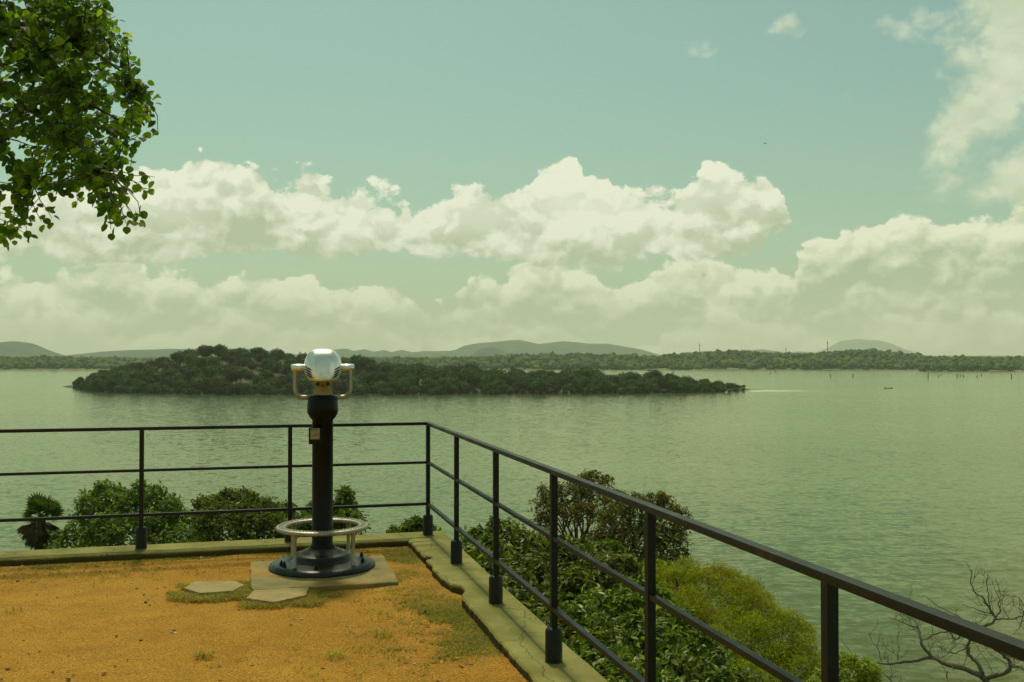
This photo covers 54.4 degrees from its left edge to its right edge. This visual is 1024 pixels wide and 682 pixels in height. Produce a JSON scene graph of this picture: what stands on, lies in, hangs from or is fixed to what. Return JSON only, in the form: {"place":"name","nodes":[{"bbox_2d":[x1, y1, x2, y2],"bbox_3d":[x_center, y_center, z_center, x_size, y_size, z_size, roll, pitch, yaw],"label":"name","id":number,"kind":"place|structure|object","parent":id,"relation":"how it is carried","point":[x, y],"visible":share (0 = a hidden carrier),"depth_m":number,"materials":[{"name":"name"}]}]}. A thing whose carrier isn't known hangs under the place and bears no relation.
{"place":"outdoors","nodes":[
{"label":"outdoors","id":0,"kind":"place"},
{"bbox_2d":[0,341,65,356],"bbox_3d":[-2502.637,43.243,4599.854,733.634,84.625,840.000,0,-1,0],"label":"hill","id":1,"kind":"structure","parent":0,"point":[14,348],"depth_m":4505.23,"materials":[{"name":"plant"}]},
{"bbox_2d":[66,349,296,356],"bbox_3d":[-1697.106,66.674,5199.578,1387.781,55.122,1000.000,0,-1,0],"label":"hill","id":2,"kind":"structure","parent":0,"point":[149,353],"depth_m":4940.15,"materials":[{"name":"plant"}]},
{"bbox_2d":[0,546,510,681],"bbox_3d":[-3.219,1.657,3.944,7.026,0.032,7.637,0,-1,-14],"label":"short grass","id":3,"kind":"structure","parent":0,"point":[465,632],"depth_m":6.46,"materials":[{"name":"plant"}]},
{"bbox_2d":[0,547,528,681],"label":"ground","id":4,"kind":"structure","parent":0,"point":[220,629],"depth_m":5.79,"materials":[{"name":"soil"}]},
{"bbox_2d":[191,648,215,659],"bbox_3d":[-1.666,1.674,5.318,0.203,0.038,0.188,-1,-1,34],"label":"weed tuft","id":5,"kind":"object","parent":4,"relation":"on","point":[198,653],"visible":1,"depth_m":5.33,"materials":[{"name":"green plant"}]},
{"bbox_2d":[0,572,409,680],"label":"pebbles","id":6,"kind":"object","parent":4,"relation":"on","point":[105,672],"visible":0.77,"depth_m":5.78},
{"bbox_2d":[184,581,243,595],"bbox_3d":[-2.056,1.725,6.858,0.392,0.068,0.363,0,-1,0],"label":"flagstone","id":7,"kind":"object","parent":4,"relation":"on","point":[204,587],"visible":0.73,"depth_m":6.83,"materials":[{"name":"stone"}]},
{"bbox_2d":[246,587,308,606],"bbox_3d":[-1.560,1.720,6.642,0.388,0.072,0.449,0,-1,0],"label":"flagstone","id":8,"kind":"object","parent":4,"relation":"on","point":[275,596],"visible":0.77,"depth_m":6.58,"materials":[{"name":"stone"}]},
{"bbox_2d":[0,531,607,681],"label":"concrete curb","id":9,"kind":"structure","parent":4,"relation":"on","point":[513,628],"depth_m":7.20,"materials":[{"name":"concrete"}]},
{"bbox_2d":[0,422,1023,681],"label":"metal railing","id":10,"kind":"object","parent":9,"relation":"on","point":[830,580],"visible":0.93,"depth_m":4.46,"materials":[{"name":"metal"}]},
{"bbox_2d":[250,555,397,590],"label":"concrete slab","id":11,"kind":"structure","parent":4,"relation":"on","point":[381,573],"depth_m":7.01,"materials":[{"name":"concrete"}]},
{"bbox_2d":[268,349,374,577],"bbox_3d":[-1.425,0.877,7.488,0.790,1.634,0.790,0,-1,-11],"label":"coin viewer","id":12,"kind":"object","parent":11,"relation":"on","point":[322,556],"visible":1,"depth_m":7.41,"materials":[{"name":"metal"}]},
{"bbox_2d":[321,646,347,658],"bbox_3d":[-0.939,1.672,5.337,0.165,0.043,0.186,-1,-1,37],"label":"weed tuft","id":13,"kind":"object","parent":4,"relation":"on","point":[334,653],"visible":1,"depth_m":5.34,"materials":[{"name":"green plant"}]},
{"bbox_2d":[373,627,393,638],"bbox_3d":[-0.732,1.677,5.725,0.197,0.044,0.172,1,-1,-37],"label":"weed tuft","id":14,"kind":"object","parent":4,"relation":"on","point":[382,634],"visible":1,"depth_m":5.72,"materials":[{"name":"green plant"}]},
{"bbox_2d":[334,349,463,356],"bbox_3d":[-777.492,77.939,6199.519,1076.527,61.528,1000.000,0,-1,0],"label":"hill","id":15,"kind":"structure","parent":0,"point":[348,352],"depth_m":5956.19,"materials":[{"name":"plant"}]},
{"bbox_2d":[63,358,749,392],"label":"island ground","id":16,"kind":"structure","parent":0,"point":[257,371],"depth_m":537.94,"materials":[{"name":"soil"}]},
{"bbox_2d":[91,372,109,380],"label":"island tree","id":17,"kind":"object","parent":16,"relation":"on","point":[100,375],"visible":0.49,"depth_m":502.77,"materials":[{"name":"green plant"}]},
{"bbox_2d":[149,370,164,382],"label":"island tree","id":18,"kind":"object","parent":16,"relation":"on","point":[156,375],"visible":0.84,"depth_m":499.76,"materials":[{"name":"green plant"}]},
{"bbox_2d":[156,357,174,368],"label":"island tree","id":19,"kind":"object","parent":16,"relation":"on","point":[161,361],"visible":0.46,"depth_m":588.30,"materials":[{"name":"green plant"}]},
{"bbox_2d":[160,360,180,371],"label":"island tree","id":20,"kind":"object","parent":16,"relation":"on","point":[176,366],"visible":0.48,"depth_m":553.97,"materials":[{"name":"green plant"}]},
{"bbox_2d":[169,350,185,363],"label":"island tree","id":21,"kind":"object","parent":16,"relation":"on","point":[178,356],"visible":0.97,"depth_m":584.16,"materials":[{"name":"green plant"}]},
{"bbox_2d":[178,362,200,374],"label":"island tree","id":22,"kind":"object","parent":16,"relation":"on","point":[187,366],"visible":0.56,"depth_m":501.86,"materials":[{"name":"green plant"}]},
{"bbox_2d":[182,367,197,380],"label":"island tree","id":23,"kind":"object","parent":16,"relation":"on","point":[189,372],"visible":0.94,"depth_m":494.81,"materials":[{"name":"green plant"}]},
{"bbox_2d":[183,354,200,365],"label":"island tree","id":24,"kind":"object","parent":16,"relation":"on","point":[188,358],"visible":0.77,"depth_m":558.22,"materials":[{"name":"green plant"}]},
{"bbox_2d":[187,375,211,392],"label":"island tree","id":25,"kind":"object","parent":16,"relation":"on","point":[200,383],"visible":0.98,"depth_m":463.27,"materials":[{"name":"green plant"}]},
{"bbox_2d":[194,356,210,368],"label":"island tree","id":26,"kind":"object","parent":16,"relation":"on","point":[200,362],"visible":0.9,"depth_m":518.14,"materials":[{"name":"green plant"}]},
{"bbox_2d":[197,345,214,357],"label":"island tree","id":27,"kind":"object","parent":16,"relation":"on","point":[206,351],"visible":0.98,"depth_m":559.92,"materials":[{"name":"green plant"}]},
{"bbox_2d":[200,364,217,378],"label":"island tree","id":28,"kind":"object","parent":16,"relation":"on","point":[208,371],"visible":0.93,"depth_m":492.61,"materials":[{"name":"green plant"}]},
{"bbox_2d":[207,355,220,365],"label":"island tree","id":29,"kind":"object","parent":16,"relation":"on","point":[213,359],"visible":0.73,"depth_m":540.71,"materials":[{"name":"green plant"}]},
{"bbox_2d":[209,362,225,377],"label":"island tree","id":30,"kind":"object","parent":16,"relation":"on","point":[221,368],"visible":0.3,"depth_m":511.77,"materials":[{"name":"green plant"}]},
{"bbox_2d":[211,373,228,382],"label":"island tree","id":31,"kind":"object","parent":16,"relation":"on","point":[219,376],"visible":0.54,"depth_m":480.79,"materials":[{"name":"green plant"}]},
{"bbox_2d":[212,344,229,358],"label":"island tree","id":32,"kind":"object","parent":16,"relation":"on","point":[220,350],"visible":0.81,"depth_m":567.59,"materials":[{"name":"green plant"}]},
{"bbox_2d":[220,353,231,364],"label":"island tree","id":33,"kind":"object","parent":16,"relation":"on","point":[226,357],"visible":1,"depth_m":552.25,"materials":[{"name":"green plant"}]},
{"bbox_2d":[222,368,242,382],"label":"island tree","id":34,"kind":"object","parent":16,"relation":"on","point":[232,374],"visible":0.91,"depth_m":484.12,"materials":[{"name":"green plant"}]},
{"bbox_2d":[228,355,252,366],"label":"island tree","id":35,"kind":"object","parent":16,"relation":"on","point":[240,361],"visible":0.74,"depth_m":556.28,"materials":[{"name":"green plant"}]},
{"bbox_2d":[236,366,250,381],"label":"island tree","id":36,"kind":"object","parent":16,"relation":"on","point":[243,370],"visible":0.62,"depth_m":491.65,"materials":[{"name":"green plant"}]},
{"bbox_2d":[244,370,254,383],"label":"island tree","id":37,"kind":"object","parent":16,"relation":"on","point":[248,376],"visible":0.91,"depth_m":486.56,"materials":[{"name":"green plant"}]},
{"bbox_2d":[246,360,258,372],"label":"island tree","id":38,"kind":"object","parent":16,"relation":"on","point":[252,365],"visible":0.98,"depth_m":507.23,"materials":[{"name":"green plant"}]},
{"bbox_2d":[248,347,265,363],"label":"island tree","id":39,"kind":"object","parent":16,"relation":"on","point":[256,351],"visible":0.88,"depth_m":559.85,"materials":[{"name":"green plant"}]},
{"bbox_2d":[253,353,265,368],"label":"island tree","id":40,"kind":"object","parent":16,"relation":"on","point":[259,357],"visible":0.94,"depth_m":545.84,"materials":[{"name":"green plant"}]},
{"bbox_2d":[260,358,275,370],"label":"island tree","id":41,"kind":"object","parent":16,"relation":"on","point":[267,364],"visible":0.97,"depth_m":519.08,"materials":[{"name":"green plant"}]},
{"bbox_2d":[258,369,277,379],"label":"island tree","id":42,"kind":"object","parent":16,"relation":"on","point":[266,374],"visible":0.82,"depth_m":480.62,"materials":[{"name":"green plant"}]},
{"bbox_2d":[258,357,281,371],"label":"island tree","id":43,"kind":"object","parent":16,"relation":"on","point":[278,365],"visible":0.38,"depth_m":540.76,"materials":[{"name":"green plant"}]},
{"bbox_2d":[267,348,285,359],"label":"island tree","id":44,"kind":"object","parent":16,"relation":"on","point":[278,354],"visible":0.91,"depth_m":560.37,"materials":[{"name":"green plant"}]},
{"bbox_2d":[275,374,290,383],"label":"island tree","id":45,"kind":"object","parent":16,"relation":"on","point":[284,379],"visible":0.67,"depth_m":478.30,"materials":[{"name":"green plant"}]},
{"bbox_2d":[278,363,292,375],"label":"island tree","id":46,"kind":"object","parent":16,"relation":"on","point":[285,369],"visible":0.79,"depth_m":512.49,"materials":[{"name":"green plant"}]},
{"bbox_2d":[283,356,297,364],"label":"island tree","id":47,"kind":"object","parent":16,"relation":"on","point":[291,360],"visible":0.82,"depth_m":554.58,"materials":[{"name":"green plant"}]},
{"bbox_2d":[298,376,311,390],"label":"island tree","id":48,"kind":"object","parent":16,"relation":"on","point":[305,380],"visible":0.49,"depth_m":469.65,"materials":[{"name":"green plant"}]},
{"bbox_2d":[346,376,365,384],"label":"island tree","id":49,"kind":"object","parent":16,"relation":"on","point":[357,380],"visible":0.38,"depth_m":472.18,"materials":[{"name":"green plant"}]},
{"bbox_2d":[349,354,368,371],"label":"island tree","id":50,"kind":"object","parent":16,"relation":"on","point":[359,361],"visible":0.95,"depth_m":552.51,"materials":[{"name":"green plant"}]},
{"bbox_2d":[362,363,383,371],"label":"island tree","id":51,"kind":"object","parent":16,"relation":"on","point":[372,367],"visible":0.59,"depth_m":544.68,"materials":[{"name":"green plant"}]},
{"bbox_2d":[369,384,380,393],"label":"island tree","id":52,"kind":"object","parent":16,"relation":"on","point":[373,389],"visible":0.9,"depth_m":465.65,"materials":[{"name":"green plant"}]},
{"bbox_2d":[381,362,393,373],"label":"island tree","id":53,"kind":"object","parent":16,"relation":"on","point":[386,367],"visible":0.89,"depth_m":554.28,"materials":[{"name":"green plant"}]},
{"bbox_2d":[397,378,412,391],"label":"island tree","id":54,"kind":"object","parent":16,"relation":"on","point":[403,382],"visible":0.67,"depth_m":465.92,"materials":[{"name":"green plant"}]},
{"bbox_2d":[407,375,420,383],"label":"island tree","id":55,"kind":"object","parent":16,"relation":"on","point":[415,379],"visible":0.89,"depth_m":473.88,"materials":[{"name":"green plant"}]},
{"bbox_2d":[408,365,424,377],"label":"island tree","id":56,"kind":"object","parent":16,"relation":"on","point":[416,371],"visible":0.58,"depth_m":557.49,"materials":[{"name":"green plant"}]},
{"bbox_2d":[420,377,436,388],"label":"island tree","id":57,"kind":"object","parent":16,"relation":"on","point":[429,381],"visible":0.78,"depth_m":473.75,"materials":[{"name":"green plant"}]},
{"bbox_2d":[434,377,451,393],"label":"island tree","id":58,"kind":"object","parent":16,"relation":"on","point":[445,382],"visible":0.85,"depth_m":460.99,"materials":[{"name":"green plant"}]},
{"bbox_2d":[464,372,479,386],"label":"island tree","id":59,"kind":"object","parent":16,"relation":"on","point":[472,378],"visible":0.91,"depth_m":484.92,"materials":[{"name":"green plant"}]},
{"bbox_2d":[489,367,508,375],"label":"island tree","id":60,"kind":"object","parent":16,"relation":"on","point":[495,371],"visible":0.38,"depth_m":556.50,"materials":[{"name":"green plant"}]},
{"bbox_2d":[498,374,511,384],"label":"island tree","id":61,"kind":"object","parent":16,"relation":"on","point":[506,378],"visible":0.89,"depth_m":490.62,"materials":[{"name":"green plant"}]},
{"bbox_2d":[507,367,525,375],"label":"island tree","id":62,"kind":"object","parent":16,"relation":"on","point":[511,371],"visible":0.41,"depth_m":599.08,"materials":[{"name":"green plant"}]},
{"bbox_2d":[529,377,547,393],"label":"island tree","id":63,"kind":"object","parent":16,"relation":"on","point":[538,384],"visible":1,"depth_m":461.49,"materials":[{"name":"green plant"}]},
{"bbox_2d":[557,376,569,388],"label":"island tree","id":64,"kind":"object","parent":16,"relation":"on","point":[563,380],"visible":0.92,"depth_m":488.63,"materials":[{"name":"green plant"}]},
{"bbox_2d":[568,373,585,383],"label":"island tree","id":65,"kind":"object","parent":16,"relation":"on","point":[571,377],"visible":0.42,"depth_m":500.08,"materials":[{"name":"green plant"}]},
{"bbox_2d":[572,377,591,388],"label":"island tree","id":66,"kind":"object","parent":16,"relation":"on","point":[582,382],"visible":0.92,"depth_m":475.74,"materials":[{"name":"green plant"}]},
{"bbox_2d":[577,365,595,376],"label":"island tree","id":67,"kind":"object","parent":16,"relation":"on","point":[585,371],"visible":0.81,"depth_m":517.65,"materials":[{"name":"green plant"}]},
{"bbox_2d":[623,371,637,380],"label":"island tree","id":68,"kind":"object","parent":16,"relation":"on","point":[629,375],"visible":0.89,"depth_m":509.99,"materials":[{"name":"green plant"}]},
{"bbox_2d":[647,369,663,379],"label":"island tree","id":69,"kind":"object","parent":16,"relation":"on","point":[654,373],"visible":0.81,"depth_m":506.76,"materials":[{"name":"green plant"}]},
{"bbox_2d":[656,376,670,388],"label":"island tree","id":70,"kind":"object","parent":16,"relation":"on","point":[662,381],"visible":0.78,"depth_m":484.43,"materials":[{"name":"green plant"}]},
{"bbox_2d":[665,377,678,392],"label":"island tree","id":71,"kind":"object","parent":16,"relation":"on","point":[670,383],"visible":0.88,"depth_m":479.97,"materials":[{"name":"green plant"}]},
{"bbox_2d":[469,347,506,356],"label":"hill","id":72,"kind":"structure","parent":0,"point":[491,351],"depth_m":4530.17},
{"bbox_2d":[0,369,1023,681],"bbox_3d":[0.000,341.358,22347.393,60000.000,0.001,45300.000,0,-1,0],"label":"water","id":73,"kind":"structure","parent":0,"point":[906,481],"depth_m":168.85,"materials":[{"name":"liquid"}]},
{"bbox_2d":[152,384,164,393],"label":"island tree","id":74,"kind":"object","parent":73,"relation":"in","point":[158,389],"visible":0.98,"depth_m":465.04,"materials":[{"name":"green plant"}]},
{"bbox_2d":[222,385,234,394],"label":"island tree","id":75,"kind":"object","parent":73,"relation":"in","point":[226,390],"visible":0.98,"depth_m":449.76,"materials":[{"name":"green plant"}]},
{"bbox_2d":[231,384,247,394],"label":"island tree","id":76,"kind":"object","parent":73,"relation":"in","point":[239,389],"visible":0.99,"depth_m":451.85,"materials":[{"name":"green plant"}]},
{"bbox_2d":[246,383,259,393],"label":"island tree","id":77,"kind":"object","parent":73,"relation":"in","point":[253,389],"visible":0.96,"depth_m":457.97,"materials":[{"name":"green plant"}]},
{"bbox_2d":[260,383,274,393],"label":"island tree","id":78,"kind":"object","parent":73,"relation":"in","point":[266,388],"visible":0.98,"depth_m":459.50,"materials":[{"name":"green plant"}]},
{"bbox_2d":[332,378,347,393],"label":"island tree","id":79,"kind":"object","parent":73,"relation":"in","point":[338,384],"visible":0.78,"depth_m":458.27,"materials":[{"name":"green plant"}]},
{"bbox_2d":[352,382,369,394],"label":"island tree","id":80,"kind":"object","parent":73,"relation":"in","point":[359,389],"visible":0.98,"depth_m":450.00,"materials":[{"name":"green plant"}]},
{"bbox_2d":[409,385,420,394],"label":"island tree","id":81,"kind":"object","parent":73,"relation":"in","point":[415,390],"visible":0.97,"depth_m":457.40,"materials":[{"name":"green plant"}]},
{"bbox_2d":[434,385,445,394],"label":"island tree","id":82,"kind":"object","parent":73,"relation":"in","point":[440,390],"visible":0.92,"depth_m":455.41,"materials":[{"name":"green plant"}]},
{"bbox_2d":[446,384,458,393],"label":"island tree","id":83,"kind":"object","parent":73,"relation":"in","point":[452,389],"visible":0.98,"depth_m":460.92,"materials":[{"name":"green plant"}]},
{"bbox_2d":[674,378,687,392],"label":"island tree","id":84,"kind":"object","parent":73,"relation":"in","point":[681,384],"visible":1,"depth_m":476.64,"materials":[{"name":"green plant"}]},
{"bbox_2d":[0,367,1023,370],"bbox_3d":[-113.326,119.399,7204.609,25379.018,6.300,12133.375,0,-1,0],"label":"shore","id":85,"kind":"structure","parent":0,"point":[505,368],"depth_m":1268.54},
{"bbox_2d":[0,348,1023,370],"bbox_3d":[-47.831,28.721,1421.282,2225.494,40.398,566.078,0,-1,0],"label":"shore forest","id":86,"kind":"object","parent":85,"relation":"on","point":[873,358],"visible":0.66,"depth_m":1332.33,"materials":[{"name":"green plant"}]},
{"bbox_2d":[5,355,1023,358],"bbox_3d":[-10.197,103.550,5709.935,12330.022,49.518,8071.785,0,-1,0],"label":"plain forest","id":87,"kind":"object","parent":85,"relation":"on","point":[154,357],"visible":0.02,"depth_m":3745.60,"materials":[{"name":"plant"}]},
{"bbox_2d":[0,0,1023,355],"label":"sky","id":88,"kind":"structure","parent":0,"point":[372,175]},
{"bbox_2d":[451,340,660,355],"bbox_3d":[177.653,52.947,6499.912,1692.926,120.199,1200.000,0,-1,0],"label":"hill","id":89,"kind":"structure","parent":0,"point":[513,347],"depth_m":6191.28,"materials":[{"name":"plant"}]},
{"bbox_2d":[678,349,814,354],"bbox_3d":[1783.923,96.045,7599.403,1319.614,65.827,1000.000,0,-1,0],"label":"hill","id":90,"kind":"structure","parent":0,"point":[761,350],"depth_m":7468.66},
{"bbox_2d":[814,339,927,355],"bbox_3d":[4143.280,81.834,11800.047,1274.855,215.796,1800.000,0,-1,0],"label":"hill","id":91,"kind":"structure","parent":0,"point":[857,344],"depth_m":11420.39,"materials":[{"name":"plant"}]},
{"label":"hillside","id":92,"kind":"structure","parent":0,"visible":0},
{"bbox_2d":[16,492,64,549],"bbox_3d":[-18.929,9.256,39.890,1.795,6.483,1.920,1,-1,-44],"label":"fan palm","id":93,"kind":"object","parent":92,"relation":"on","point":[36,535],"visible":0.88,"depth_m":39.63,"materials":[{"name":"green plant"}]},
{"bbox_2d":[0,0,161,250],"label":"overhanging tree","id":94,"kind":"object","parent":92,"relation":"on","point":[38,51],"visible":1,"depth_m":11.38,"materials":[{"name":"green plant"}]},
{"bbox_2d":[43,478,217,548],"bbox_3d":[-14.620,9.191,38.759,7.150,7.418,4.592,0,-1,26],"label":"broadleaf tree","id":95,"kind":"object","parent":92,"relation":"on","point":[97,532],"visible":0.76,"depth_m":38.69,"materials":[{"name":"green plant"}]},
{"bbox_2d":[188,485,301,541],"bbox_3d":[-9.408,9.197,35.668,4.522,7.706,4.096,0,-1,0],"label":"broadleaf tree","id":96,"kind":"object","parent":92,"relation":"on","point":[245,526],"visible":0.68,"depth_m":34.89,"materials":[{"name":"green plant"}]},
{"bbox_2d":[295,485,372,537],"bbox_3d":[-5.234,8.391,29.301,2.335,8.174,2.399,0,-1,0],"label":"young tree","id":97,"kind":"object","parent":92,"relation":"on","point":[346,494],"visible":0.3,"depth_m":29.05,"materials":[{"name":"green plant"}]},
{"bbox_2d":[385,515,441,532],"bbox_3d":[-1.608,5.944,15.903,0.945,6.331,0.770,0,-1,-28],"label":"bush","id":98,"kind":"object","parent":92,"relation":"on","point":[414,523],"visible":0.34,"depth_m":15.88,"materials":[{"name":"green plant"}]},
{"bbox_2d":[459,515,569,609],"bbox_3d":[-0.102,2.381,8.654,1.268,1.436,3.116,0,-1,0],"label":"leafy shrub","id":99,"kind":"object","parent":92,"relation":"on","point":[519,540],"visible":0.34,"depth_m":9.49,"materials":[{"name":"green plant"}]},
{"bbox_2d":[483,529,644,583],"bbox_3d":[0.464,5.270,16.401,1.598,4.606,4.515,0,-1,-25],"label":"tangled bush","id":100,"kind":"object","parent":92,"relation":"on","point":[599,545],"visible":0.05,"depth_m":15.00,"materials":[{"name":"green plant"}]},
{"bbox_2d":[499,533,642,673],"bbox_3d":[0.412,2.472,7.927,1.267,1.557,4.256,0,-1,7],"label":"leafy shrub","id":101,"kind":"object","parent":92,"relation":"on","point":[576,573],"visible":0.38,"depth_m":8.01,"materials":[{"name":"green plant"}]},
{"bbox_2d":[527,468,626,540],"bbox_3d":[2.083,8.181,30.475,3.209,8.474,2.375,0,-1,0],"label":"brown tree","id":102,"kind":"object","parent":92,"relation":"on","point":[589,507],"visible":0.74,"depth_m":30.59,"materials":[{"name":"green plant"}]},
{"bbox_2d":[542,571,697,681],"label":"leafy shrub","id":103,"kind":"object","parent":92,"relation":"on","point":[624,605],"visible":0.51,"depth_m":6.70,"materials":[{"name":"green plant"}]},
{"bbox_2d":[585,490,693,572],"bbox_3d":[3.705,8.501,28.631,3.144,8.425,2.059,0,-1,0],"label":"brown tree","id":104,"kind":"object","parent":92,"relation":"on","point":[661,499],"visible":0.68,"depth_m":28.56,"materials":[{"name":"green plant"}]},
{"bbox_2d":[599,628,771,681],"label":"leafy shrub","id":105,"kind":"object","parent":92,"relation":"on","point":[702,662],"visible":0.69,"depth_m":6.48,"materials":[{"name":"green plant"}]},
{"bbox_2d":[638,553,820,681],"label":"feathery bush","id":106,"kind":"object","parent":92,"relation":"on","point":[757,624],"visible":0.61,"depth_m":16.02,"materials":[{"name":"green plant"}]},
{"bbox_2d":[804,650,884,681],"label":"round bush","id":107,"kind":"object","parent":92,"relation":"on","point":[863,670],"visible":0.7,"depth_m":13.83,"materials":[{"name":"green plant"}]},
{"bbox_2d":[840,556,1023,681],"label":"dead tree","id":108,"kind":"object","parent":92,"relation":"on","point":[981,675],"visible":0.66,"depth_m":14.06,"materials":[{"name":"brown wood"}]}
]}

